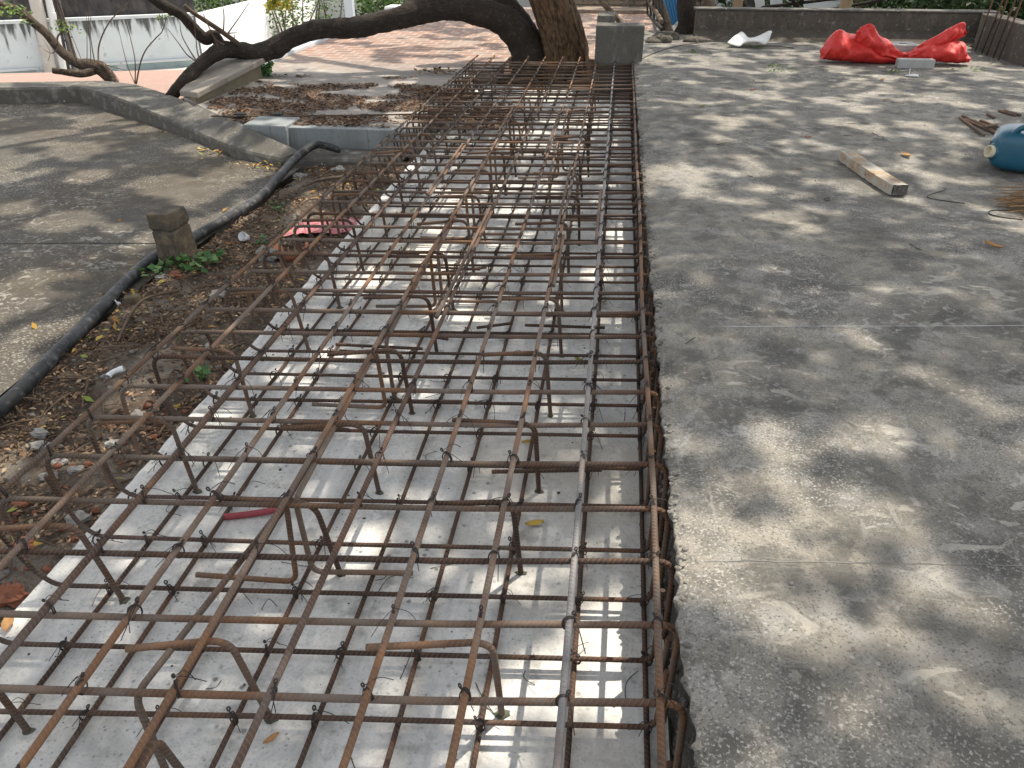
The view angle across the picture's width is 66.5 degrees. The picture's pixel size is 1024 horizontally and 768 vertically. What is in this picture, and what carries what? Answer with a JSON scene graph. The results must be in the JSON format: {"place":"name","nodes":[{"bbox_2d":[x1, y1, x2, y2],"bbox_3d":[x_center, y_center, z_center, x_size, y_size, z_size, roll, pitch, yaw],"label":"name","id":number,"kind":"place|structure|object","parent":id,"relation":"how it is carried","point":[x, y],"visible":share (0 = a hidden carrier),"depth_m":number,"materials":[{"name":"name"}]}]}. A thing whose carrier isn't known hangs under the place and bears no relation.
{"place":"outdoors","nodes":[
{"label":"outdoors","id":0,"kind":"place"},
{"bbox_2d":[0,70,183,99],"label":"pink paving","id":1,"kind":"structure","parent":0,"point":[162,81],"depth_m":8.82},
{"bbox_2d":[0,99,299,394],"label":"concrete floor","id":2,"kind":"structure","parent":0,"point":[78,180],"depth_m":5.25,"materials":[{"name":"concrete"}]},
{"bbox_2d":[0,0,171,83],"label":"sprouting tree","id":3,"kind":"object","parent":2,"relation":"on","point":[87,67],"visible":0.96,"depth_m":8.20,"materials":[{"name":"brown plant"}]},
{"bbox_2d":[32,131,322,328],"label":"floor litter","id":4,"kind":"object","parent":2,"relation":"on","point":[34,325],"visible":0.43,"depth_m":5.96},
{"bbox_2d":[0,81,410,189],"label":"curb","id":5,"kind":"structure","parent":2,"relation":"on","point":[181,117],"depth_m":6.93,"materials":[{"name":"concrete"}]},
{"bbox_2d":[127,67,186,70],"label":"yard","id":6,"kind":"structure","parent":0,"point":[178,68],"depth_m":13.49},
{"bbox_2d":[54,0,76,68],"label":"ladder","id":7,"kind":"object","parent":6,"relation":"on","point":[66,39],"visible":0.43,"depth_m":12.51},
{"bbox_2d":[193,0,247,12],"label":"shrub","id":8,"kind":"object","parent":6,"relation":"on","point":[211,6],"visible":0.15,"depth_m":17.94,"materials":[{"name":"green plant"}]},
{"bbox_2d":[262,0,297,13],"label":"shrub","id":9,"kind":"object","parent":6,"relation":"on","point":[272,5],"visible":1,"depth_m":14.23,"materials":[{"name":"yellow plant"}]},
{"bbox_2d":[269,0,344,35],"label":"shrub","id":10,"kind":"object","parent":6,"relation":"on","point":[296,19],"visible":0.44,"depth_m":16.46,"materials":[{"name":"green plant"}]},
{"bbox_2d":[344,0,354,17],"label":"post","id":11,"kind":"object","parent":6,"relation":"on","point":[349,8],"visible":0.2,"depth_m":16.08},
{"bbox_2d":[354,0,406,15],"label":"shrub","id":12,"kind":"object","parent":6,"relation":"on","point":[368,5],"visible":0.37,"depth_m":16.62,"materials":[{"name":"green plant"}]},
{"bbox_2d":[0,158,413,626],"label":"soil","id":13,"kind":"structure","parent":0,"point":[30,582],"depth_m":3.30,"materials":[{"name":"soil"}]},
{"bbox_2d":[0,581,29,608],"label":"stone","id":14,"kind":"object","parent":13,"relation":"on","point":[15,595],"visible":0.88,"depth_m":2.17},
{"bbox_2d":[10,502,30,507],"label":"stone","id":15,"kind":"object","parent":13,"relation":"on","point":[23,504],"visible":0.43,"depth_m":2.52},
{"bbox_2d":[12,536,34,548],"bbox_3d":[-1.470,0.483,2.351,0.070,0.046,0.057,4,31,6],"label":"stone","id":16,"kind":"object","parent":13,"relation":"on","point":[30,544],"visible":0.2,"depth_m":2.35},
{"bbox_2d":[29,428,49,439],"bbox_3d":[-1.756,0.185,2.903,0.063,0.037,0.050,20,36,30],"label":"stone","id":17,"kind":"object","parent":13,"relation":"on","point":[39,433],"visible":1,"depth_m":2.89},
{"bbox_2d":[29,440,50,451],"bbox_3d":[-1.715,0.227,2.835,0.079,0.040,0.057,-4,31,-7],"label":"stone","id":18,"kind":"object","parent":13,"relation":"on","point":[36,444],"visible":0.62,"depth_m":2.82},
{"bbox_2d":[38,472,58,481],"bbox_3d":[-1.588,0.319,2.674,0.071,0.038,0.051,4,31,6],"label":"stone","id":19,"kind":"object","parent":13,"relation":"on","point":[41,475],"visible":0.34,"depth_m":2.67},
{"bbox_2d":[51,458,68,465],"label":"stone","id":20,"kind":"object","parent":13,"relation":"on","point":[63,461],"visible":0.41,"depth_m":2.76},
{"bbox_2d":[67,465,84,474],"bbox_3d":[-1.522,0.300,2.726,0.060,0.036,0.043,-10,32,-16],"label":"stone","id":21,"kind":"object","parent":13,"relation":"on","point":[72,470],"visible":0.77,"depth_m":2.72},
{"bbox_2d":[63,510,91,525],"bbox_3d":[-1.387,0.425,2.483,0.086,0.049,0.064,11,32,18],"label":"stone","id":22,"kind":"object","parent":13,"relation":"on","point":[82,515],"visible":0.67,"depth_m":2.47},
{"bbox_2d":[9,377,196,573],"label":"brick chips","id":23,"kind":"object","parent":13,"relation":"on","point":[93,510],"visible":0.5,"depth_m":2.63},
{"bbox_2d":[103,439,121,448],"bbox_3d":[-1.466,0.226,2.865,0.075,0.046,0.059,4,31,6],"label":"stone","id":24,"kind":"object","parent":13,"relation":"on","point":[110,443],"visible":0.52,"depth_m":2.85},
{"bbox_2d":[104,366,124,378],"bbox_3d":[-1.653,-0.049,3.249,0.040,0.038,0.087,26,39,36],"label":"pipe elbow","id":25,"kind":"object","parent":13,"relation":"on","point":[114,371],"visible":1,"depth_m":3.25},
{"bbox_2d":[123,294,139,304],"bbox_3d":[-1.846,-0.410,3.792,0.065,0.040,0.050,-8,32,-14],"label":"brick piece","id":26,"kind":"object","parent":13,"relation":"on","point":[133,298],"visible":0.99,"depth_m":3.77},
{"bbox_2d":[130,409,145,415],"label":"stone","id":27,"kind":"object","parent":13,"relation":"on","point":[137,412],"visible":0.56,"depth_m":3.02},
{"bbox_2d":[116,289,179,342],"bbox_3d":[-1.764,-0.338,3.705,0.118,0.034,0.556,4,31,6],"label":"stick","id":28,"kind":"object","parent":13,"relation":"on","point":[133,310],"visible":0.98,"depth_m":3.75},
{"bbox_2d":[0,140,340,419],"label":"hose","id":29,"kind":"object","parent":13,"relation":"on","point":[32,377],"visible":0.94,"depth_m":3.81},
{"bbox_2d":[146,204,197,270],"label":"pier","id":30,"kind":"structure","parent":13,"relation":"on","point":[170,227],"depth_m":4.21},
{"bbox_2d":[168,270,183,278],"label":"stone","id":31,"kind":"object","parent":13,"relation":"on","point":[177,274],"visible":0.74,"depth_m":4.09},
{"bbox_2d":[137,249,223,278],"bbox_3d":[-1.766,-0.644,4.209,0.478,0.100,0.277,-18,35,-28],"label":"weed","id":32,"kind":"object","parent":13,"relation":"on","point":[214,258],"visible":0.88,"depth_m":4.20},
{"bbox_2d":[7,169,379,546],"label":"yellow leaves","id":33,"kind":"object","parent":13,"relation":"on","point":[86,398],"visible":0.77,"depth_m":3.55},
{"bbox_2d":[184,364,210,383],"bbox_3d":[-1.286,-0.036,3.204,0.111,0.086,0.124,-5,31,-8],"label":"weed","id":34,"kind":"object","parent":13,"relation":"on","point":[200,373],"visible":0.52,"depth_m":3.19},
{"bbox_2d":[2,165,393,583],"bbox_3d":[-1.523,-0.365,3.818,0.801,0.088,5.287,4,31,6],"label":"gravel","id":35,"kind":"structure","parent":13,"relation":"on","point":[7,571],"depth_m":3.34,"materials":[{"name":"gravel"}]},
{"bbox_2d":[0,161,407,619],"bbox_3d":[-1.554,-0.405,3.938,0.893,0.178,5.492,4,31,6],"label":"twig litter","id":36,"kind":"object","parent":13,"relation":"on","point":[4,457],"visible":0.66,"depth_m":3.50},
{"bbox_2d":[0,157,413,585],"bbox_3d":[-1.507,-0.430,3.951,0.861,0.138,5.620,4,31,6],"label":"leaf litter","id":37,"kind":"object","parent":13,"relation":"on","point":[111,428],"visible":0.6,"depth_m":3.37,"materials":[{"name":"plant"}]},
{"bbox_2d":[209,290,225,298],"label":"stone","id":38,"kind":"object","parent":13,"relation":"on","point":[221,295],"visible":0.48,"depth_m":3.87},
{"bbox_2d":[238,232,249,240],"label":"stone","id":39,"kind":"object","parent":13,"relation":"on","point":[243,236],"visible":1,"depth_m":4.60,"materials":[{"name":"stone"}]},
{"bbox_2d":[255,246,279,261],"bbox_3d":[-1.363,-0.725,4.384,0.154,0.100,0.124,4,31,6],"label":"stone","id":40,"kind":"object","parent":13,"relation":"on","point":[269,258],"visible":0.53,"depth_m":4.34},
{"bbox_2d":[270,199,286,213],"bbox_3d":[-1.529,-1.161,5.134,0.128,0.076,0.229,-3,31,-5],"label":"weed","id":41,"kind":"object","parent":13,"relation":"on","point":[275,207],"visible":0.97,"depth_m":5.11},
{"bbox_2d":[273,242,307,261],"bbox_3d":[-1.251,-0.739,4.412,0.196,0.087,0.161,4,31,6],"label":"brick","id":42,"kind":"object","parent":13,"relation":"on","point":[289,258],"visible":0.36,"depth_m":4.37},
{"bbox_2d":[293,173,306,178],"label":"stone","id":43,"kind":"object","parent":13,"relation":"on","point":[298,175],"visible":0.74,"depth_m":5.79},
{"bbox_2d":[284,217,360,235],"bbox_3d":[-1.154,-0.981,4.795,0.526,0.051,0.265,-4,31,-7],"label":"plastic wrapper","id":44,"kind":"object","parent":13,"relation":"on","point":[318,230],"visible":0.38,"depth_m":4.74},
{"bbox_2d":[303,175,348,186],"bbox_3d":[-1.348,-1.469,5.634,0.345,0.038,0.074,-17,35,-26],"label":"stick","id":45,"kind":"object","parent":13,"relation":"on","point":[319,180],"visible":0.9,"depth_m":5.63,"materials":[{"name":"wood"}]},
{"bbox_2d":[331,165,345,172],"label":"stone","id":46,"kind":"object","parent":13,"relation":"on","point":[339,168],"visible":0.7,"depth_m":5.86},
{"bbox_2d":[289,124,414,157],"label":"retaining wall","id":47,"kind":"structure","parent":13,"relation":"on","point":[358,137],"depth_m":6.31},
{"bbox_2d":[0,86,669,767],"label":"base slab","id":48,"kind":"structure","parent":0,"point":[114,740],"depth_m":2.27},
{"bbox_2d":[1,618,13,631],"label":"fallen leaf","id":49,"kind":"object","parent":48,"relation":"on","point":[6,623],"visible":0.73,"depth_m":2.05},
{"bbox_2d":[223,508,283,519],"bbox_3d":[-0.794,0.397,2.423,0.200,0.039,0.025,-4,31,-6],"label":"conduit piece","id":50,"kind":"object","parent":48,"relation":"on","point":[248,514],"visible":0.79,"depth_m":2.42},
{"bbox_2d":[263,732,278,743],"bbox_3d":[-0.544,0.801,1.765,0.040,0.006,0.017,-23,38,-33],"label":"fallen leaf","id":51,"kind":"object","parent":48,"relation":"on","point":[271,737],"visible":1,"depth_m":1.77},
{"bbox_2d":[27,160,640,759],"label":"crumbs","id":52,"kind":"object","parent":48,"relation":"on","point":[363,518],"visible":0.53,"depth_m":2.84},
{"bbox_2d":[0,55,686,767],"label":"rebar cage","id":53,"kind":"object","parent":48,"relation":"on","point":[148,745],"visible":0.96,"depth_m":2.38,"materials":[{"name":"metal"}]},
{"bbox_2d":[166,185,637,767],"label":"wire scraps","id":54,"kind":"object","parent":48,"relation":"on","point":[410,577],"visible":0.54,"depth_m":2.19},
{"bbox_2d":[525,519,543,524],"bbox_3d":[0.069,0.425,2.391,0.058,0.011,0.028,4,31,6],"label":"fallen leaf","id":55,"kind":"object","parent":48,"relation":"on","point":[535,522],"visible":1,"depth_m":2.40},
{"bbox_2d":[0,233,673,767],"bbox_3d":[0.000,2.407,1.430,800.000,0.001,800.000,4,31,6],"label":"ground","id":56,"kind":"structure","parent":0,"point":[200,245],"depth_m":6.08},
{"bbox_2d":[0,0,319,72],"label":"boundary wall","id":57,"kind":"structure","parent":56,"relation":"on","point":[19,50],"depth_m":13.20,"materials":[{"name":"paint"}]},
{"bbox_2d":[0,70,35,72],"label":"curb","id":58,"kind":"structure","parent":57,"relation":"in","point":[30,71],"depth_m":12.78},
{"bbox_2d":[29,0,56,72],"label":"drain pipe","id":59,"kind":"object","parent":57,"relation":"attached to","point":[38,11],"visible":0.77,"depth_m":12.51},
{"bbox_2d":[45,0,66,68],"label":"drain pipe","id":60,"kind":"object","parent":57,"relation":"attached to","point":[52,15],"visible":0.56,"depth_m":12.49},
{"bbox_2d":[126,60,193,69],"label":"curb","id":61,"kind":"structure","parent":57,"relation":"in","point":[157,65],"depth_m":13.57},
{"bbox_2d":[194,0,983,18],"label":"boundary wall","id":62,"kind":"structure","parent":56,"relation":"on","point":[524,3],"depth_m":18.69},
{"bbox_2d":[702,0,714,6],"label":"post","id":63,"kind":"object","parent":56,"relation":"on","point":[710,3],"visible":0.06,"depth_m":10.20,"materials":[{"name":"brown"}]},
{"bbox_2d":[732,0,742,6],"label":"post","id":64,"kind":"object","parent":56,"relation":"on","point":[737,3],"depth_m":10.17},
{"bbox_2d":[755,0,764,6],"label":"stored panel","id":65,"kind":"object","parent":56,"relation":"on","point":[759,3],"depth_m":11.32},
{"bbox_2d":[742,0,883,7],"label":"branch heap","id":66,"kind":"object","parent":56,"relation":"on","point":[792,3],"visible":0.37,"depth_m":10.57,"materials":[{"name":"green plant"}]},
{"bbox_2d":[631,31,1023,767],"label":"roof slab","id":67,"kind":"structure","parent":56,"relation":"on","point":[901,357],"depth_m":2.38,"materials":[{"name":"concrete"}]},
{"bbox_2d":[646,0,664,30],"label":"railing","id":68,"kind":"object","parent":67,"relation":"on","point":[660,19],"visible":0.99,"depth_m":10.26,"materials":[{"name":"metal"}]},
{"bbox_2d":[631,66,708,766],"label":"edge crumbs","id":69,"kind":"object","parent":67,"relation":"on","point":[697,746],"visible":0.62,"depth_m":2.01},
{"bbox_2d":[645,31,712,42],"bbox_3d":[2.025,-4.186,9.492,0.814,0.168,0.598,4,31,6],"label":"rubble heap","id":70,"kind":"object","parent":67,"relation":"on","point":[663,37],"visible":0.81,"depth_m":9.35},
{"bbox_2d":[642,41,726,58],"bbox_3d":[1.883,-3.804,8.868,0.231,0.023,1.796,26,39,36],"label":"slab wire","id":71,"kind":"object","parent":67,"relation":"on","point":[684,44],"visible":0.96,"depth_m":9.12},
{"bbox_2d":[674,0,695,34],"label":"trunk","id":72,"kind":"object","parent":67,"relation":"on","point":[686,11],"visible":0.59,"depth_m":9.91,"materials":[{"name":"brown plant"}]},
{"bbox_2d":[727,31,771,46],"bbox_3d":[2.741,-3.985,9.002,0.537,0.137,0.323,4,31,6],"label":"white sheet","id":73,"kind":"object","parent":67,"relation":"on","point":[739,39],"visible":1,"depth_m":8.96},
{"bbox_2d":[674,66,920,343],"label":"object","id":74,"kind":"object","parent":67,"relation":"on","point":[845,135],"visible":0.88,"depth_m":5.32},
{"bbox_2d":[649,77,1023,764],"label":"grit","id":75,"kind":"object","parent":67,"relation":"on","point":[813,267],"visible":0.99,"depth_m":3.56,"materials":[{"name":"gravel"}]},
{"bbox_2d":[688,44,984,73],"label":"leaf sprigs","id":76,"kind":"object","parent":67,"relation":"on","point":[793,70],"visible":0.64,"depth_m":7.67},
{"bbox_2d":[693,6,1021,45],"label":"parapet wall","id":77,"kind":"structure","parent":67,"relation":"on","point":[822,25],"depth_m":9.41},
{"bbox_2d":[704,560,1023,565],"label":"trowel line","id":78,"kind":"object","parent":67,"relation":"on","point":[864,562],"visible":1,"depth_m":1.78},
{"bbox_2d":[838,150,908,195],"bbox_3d":[2.083,-1.231,4.531,0.092,0.073,0.717,-2,31,-3],"label":"wood batten","id":79,"kind":"object","parent":67,"relation":"on","point":[872,173],"visible":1,"depth_m":4.46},
{"bbox_2d":[724,325,1023,326],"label":"chalk line","id":80,"kind":"object","parent":67,"relation":"on","point":[977,325],"visible":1,"depth_m":2.83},
{"bbox_2d":[820,22,970,63],"bbox_3d":[3.885,-3.445,7.878,1.456,0.391,0.351,6,31,9],"label":"red sack","id":81,"kind":"object","parent":67,"relation":"on","point":[867,43],"visible":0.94,"depth_m":7.83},
{"bbox_2d":[890,41,918,51],"bbox_3d":[4.064,-3.475,8.139,0.270,0.139,0.300,4,31,6],"label":"hollow block","id":82,"kind":"object","parent":67,"relation":"on","point":[904,46],"depth_m":8.00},
{"bbox_2d":[895,58,935,68],"bbox_3d":[3.981,-3.167,7.713,0.343,0.085,0.100,4,31,6],"label":"paver brick","id":83,"kind":"object","parent":67,"relation":"on","point":[917,63],"visible":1,"depth_m":7.67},
{"bbox_2d":[959,116,985,135],"bbox_3d":[3.249,-1.823,5.519,0.020,0.020,0.547,5,31,9],"label":"rebar offcut","id":84,"kind":"object","parent":67,"relation":"on","point":[972,126],"visible":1,"depth_m":5.48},
{"bbox_2d":[961,115,995,130],"bbox_3d":[3.337,-1.850,5.563,0.020,0.020,0.567,1,31,2],"label":"rebar offcut","id":85,"kind":"object","parent":67,"relation":"on","point":[968,118],"visible":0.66,"depth_m":5.64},
{"bbox_2d":[965,118,995,133],"bbox_3d":[3.308,-1.802,5.484,0.020,0.020,0.492,0,31,-1],"label":"rebar offcut","id":86,"kind":"object","parent":67,"relation":"on","point":[981,126],"visible":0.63,"depth_m":5.50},
{"bbox_2d":[974,0,993,50],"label":"starter bar","id":87,"kind":"object","parent":67,"relation":"on","point":[984,25],"visible":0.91,"depth_m":8.58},
{"bbox_2d":[981,0,1002,53],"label":"starter bar","id":88,"kind":"object","parent":67,"relation":"on","point":[991,26],"visible":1,"depth_m":8.44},
{"bbox_2d":[985,0,1007,55],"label":"starter bar","id":89,"kind":"object","parent":67,"relation":"on","point":[1003,10],"visible":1,"depth_m":8.30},
{"bbox_2d":[973,14,1023,66],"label":"parapet stub","id":90,"kind":"object","parent":67,"relation":"on","point":[1013,52],"visible":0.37,"depth_m":8.21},
{"bbox_2d":[984,124,1023,172],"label":"jerrycan","id":91,"kind":"object","parent":67,"relation":"on","point":[1004,150],"visible":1,"depth_m":4.56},
{"bbox_2d":[992,0,1015,57],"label":"starter bar","id":92,"kind":"object","parent":67,"relation":"on","point":[1003,30],"visible":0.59,"depth_m":8.16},
{"bbox_2d":[988,210,1022,219],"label":"wire loop","id":93,"kind":"object","parent":67,"relation":"on","point":[1001,216],"visible":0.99,"depth_m":3.94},
{"bbox_2d":[990,183,1023,217],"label":"broom","id":94,"kind":"object","parent":67,"relation":"on","point":[1014,200],"visible":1,"depth_m":4.06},
{"bbox_2d":[998,0,1022,59],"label":"starter bar","id":95,"kind":"object","parent":67,"relation":"on","point":[1011,26],"visible":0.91,"depth_m":8.02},
{"bbox_2d":[839,0,852,7],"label":"post","id":96,"kind":"object","parent":56,"relation":"on","point":[845,3],"depth_m":10.02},
{"bbox_2d":[834,0,990,9],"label":"shrub","id":97,"kind":"object","parent":56,"relation":"on","point":[921,4],"visible":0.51,"depth_m":11.28,"materials":[{"name":"green plant"}]},
{"bbox_2d":[951,0,1023,19],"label":"shrub","id":98,"kind":"object","parent":56,"relation":"on","point":[972,4],"visible":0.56,"depth_m":10.18,"materials":[{"name":"green plant"}]},
{"bbox_2d":[184,7,654,234],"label":"terrace","id":99,"kind":"structure","parent":0,"point":[403,53],"depth_m":9.18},
{"bbox_2d":[180,58,265,103],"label":"dividing wall","id":100,"kind":"structure","parent":99,"relation":"on","point":[221,77],"depth_m":7.78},
{"bbox_2d":[261,61,273,76],"bbox_3d":[-2.652,-3.386,8.401,0.184,0.190,0.179,-17,35,-26],"label":"shrub","id":101,"kind":"object","parent":99,"relation":"on","point":[266,69],"visible":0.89,"depth_m":8.38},
{"bbox_2d":[242,116,299,146],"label":"wall block","id":102,"kind":"structure","parent":99,"relation":"on","point":[274,128],"depth_m":6.32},
{"bbox_2d":[264,38,329,63],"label":"terrace kerb","id":103,"kind":"structure","parent":99,"relation":"on","point":[302,47],"depth_m":10.15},
{"bbox_2d":[211,113,454,116],"bbox_3d":[-1.506,-2.275,6.608,2.055,0.014,0.052,-2,31,-3],"label":"thin rod","id":104,"kind":"object","parent":99,"relation":"on","point":[322,115],"visible":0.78,"depth_m":6.59,"materials":[{"name":"brown metal"}]},
{"bbox_2d":[206,73,514,130],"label":"terrace litter","id":105,"kind":"object","parent":99,"relation":"on","point":[342,103],"visible":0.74,"depth_m":7.11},
{"bbox_2d":[414,66,457,74],"bbox_3d":[-0.832,-3.479,8.634,0.517,0.050,0.494,4,31,6],"label":"leaf scatter","id":106,"kind":"object","parent":99,"relation":"on","point":[439,70],"visible":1,"depth_m":8.56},
{"bbox_2d":[598,0,623,22],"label":"leaning branch","id":107,"kind":"object","parent":99,"relation":"on","point":[607,7],"visible":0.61,"depth_m":8.95,"materials":[{"name":"brown plant"}]},
{"bbox_2d":[577,6,649,13],"bbox_3d":[1.905,-6.824,14.360,2.040,0.160,0.690,4,31,6],"label":"step","id":108,"kind":"object","parent":99,"relation":"on","point":[617,9],"visible":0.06,"depth_m":14.11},
{"bbox_2d":[574,0,701,6],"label":"brick wall","id":109,"kind":"structure","parent":99,"relation":"on","point":[629,3],"depth_m":14.60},
{"bbox_2d":[652,11,677,30],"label":"side wall","id":110,"kind":"structure","parent":99,"relation":"on","point":[674,26],"depth_m":11.86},
{"bbox_2d":[654,0,672,30],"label":"slim tree","id":111,"kind":"object","parent":110,"relation":"on","point":[668,25],"visible":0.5,"depth_m":10.33,"materials":[{"name":"brown plant"}]},
{"bbox_2d":[664,0,677,25],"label":"blue sheet","id":112,"kind":"object","parent":110,"relation":"on","point":[671,6],"visible":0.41,"depth_m":11.25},
{"bbox_2d":[634,0,991,8],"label":"hedge","id":113,"kind":"object","parent":99,"relation":"on","point":[727,4],"visible":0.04,"depth_m":14.41,"materials":[{"name":"green plant"}]},
{"bbox_2d":[496,67,593,87],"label":"earth","id":114,"kind":"structure","parent":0,"point":[535,83],"depth_m":8.80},
{"bbox_2d":[148,0,544,97],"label":"spreading tree","id":115,"kind":"object","parent":114,"relation":"on","point":[511,25],"visible":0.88,"depth_m":8.35,"materials":[{"name":"brown plant"}]},
{"bbox_2d":[529,0,591,86],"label":"tree","id":116,"kind":"object","parent":114,"relation":"on","point":[559,23],"visible":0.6,"depth_m":8.69,"materials":[{"name":"brown plant"}]},
{"bbox_2d":[594,12,644,91],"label":"concrete block","id":117,"kind":"structure","parent":114,"relation":"on","point":[620,43],"depth_m":8.13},
{"bbox_2d":[803,0,839,7],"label":"stored panel","id":118,"kind":"object","parent":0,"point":[830,4],"visible":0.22,"depth_m":11.67,"materials":[{"name":"paint"}]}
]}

